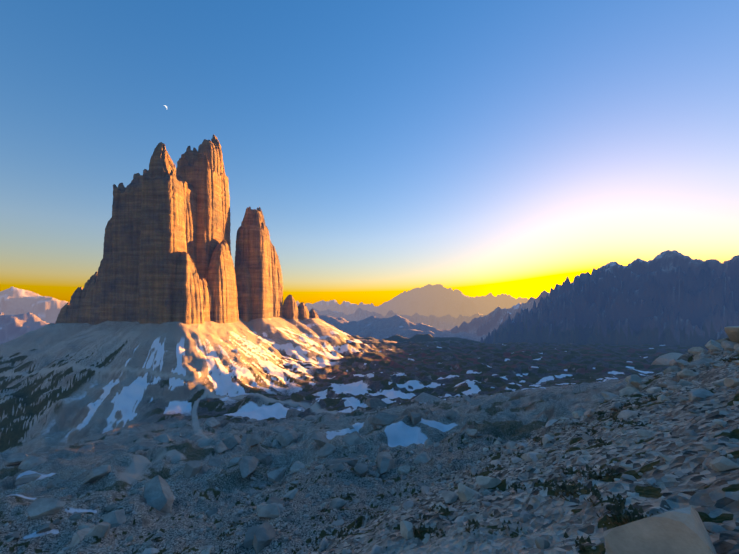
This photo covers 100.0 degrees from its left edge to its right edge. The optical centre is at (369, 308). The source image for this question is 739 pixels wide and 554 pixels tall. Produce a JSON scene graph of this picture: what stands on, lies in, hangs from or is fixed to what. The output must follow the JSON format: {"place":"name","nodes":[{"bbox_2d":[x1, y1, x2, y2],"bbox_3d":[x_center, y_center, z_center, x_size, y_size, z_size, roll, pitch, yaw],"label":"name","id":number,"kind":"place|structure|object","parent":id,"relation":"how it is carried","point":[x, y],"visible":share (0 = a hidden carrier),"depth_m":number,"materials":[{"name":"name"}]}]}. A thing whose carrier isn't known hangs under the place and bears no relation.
{"place":"outdoors","nodes":[
{"label":"outdoors","id":0,"kind":"place"},
{"bbox_2d":[0,250,738,553],"bbox_3d":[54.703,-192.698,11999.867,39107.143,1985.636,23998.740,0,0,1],"label":"terrain","id":1,"kind":"structure","parent":0,"point":[522,368],"depth_m":295.73,"materials":[{"name":"grey stone"}]},
{"bbox_2d":[55,134,318,324],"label":"rock formation","id":2,"kind":"object","parent":1,"relation":"on","point":[167,256],"visible":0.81,"depth_m":588.17,"materials":[{"name":"brown stone"}]},
{"bbox_2d":[2,392,483,553],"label":"boulders","id":3,"kind":"object","parent":1,"relation":"on","point":[157,494],"visible":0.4,"depth_m":64.46,"materials":[{"name":"grey stone"}]},
{"bbox_2d":[0,326,738,553],"bbox_3d":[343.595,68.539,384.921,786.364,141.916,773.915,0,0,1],"label":"scree stones","id":4,"kind":"object","parent":1,"relation":"on","point":[681,531],"visible":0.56,"depth_m":8.36,"materials":[{"name":"stone"}]},
{"bbox_2d":[148,357,738,553],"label":"grass tufts","id":5,"kind":"object","parent":1,"relation":"on","point":[616,509],"visible":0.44,"depth_m":5.72,"materials":[{"name":"green plant"}]},
{"bbox_2d":[0,0,738,305],"label":"sky","id":6,"kind":"structure","parent":0,"point":[385,149],"materials":[{"name":"blue"}]}
]}

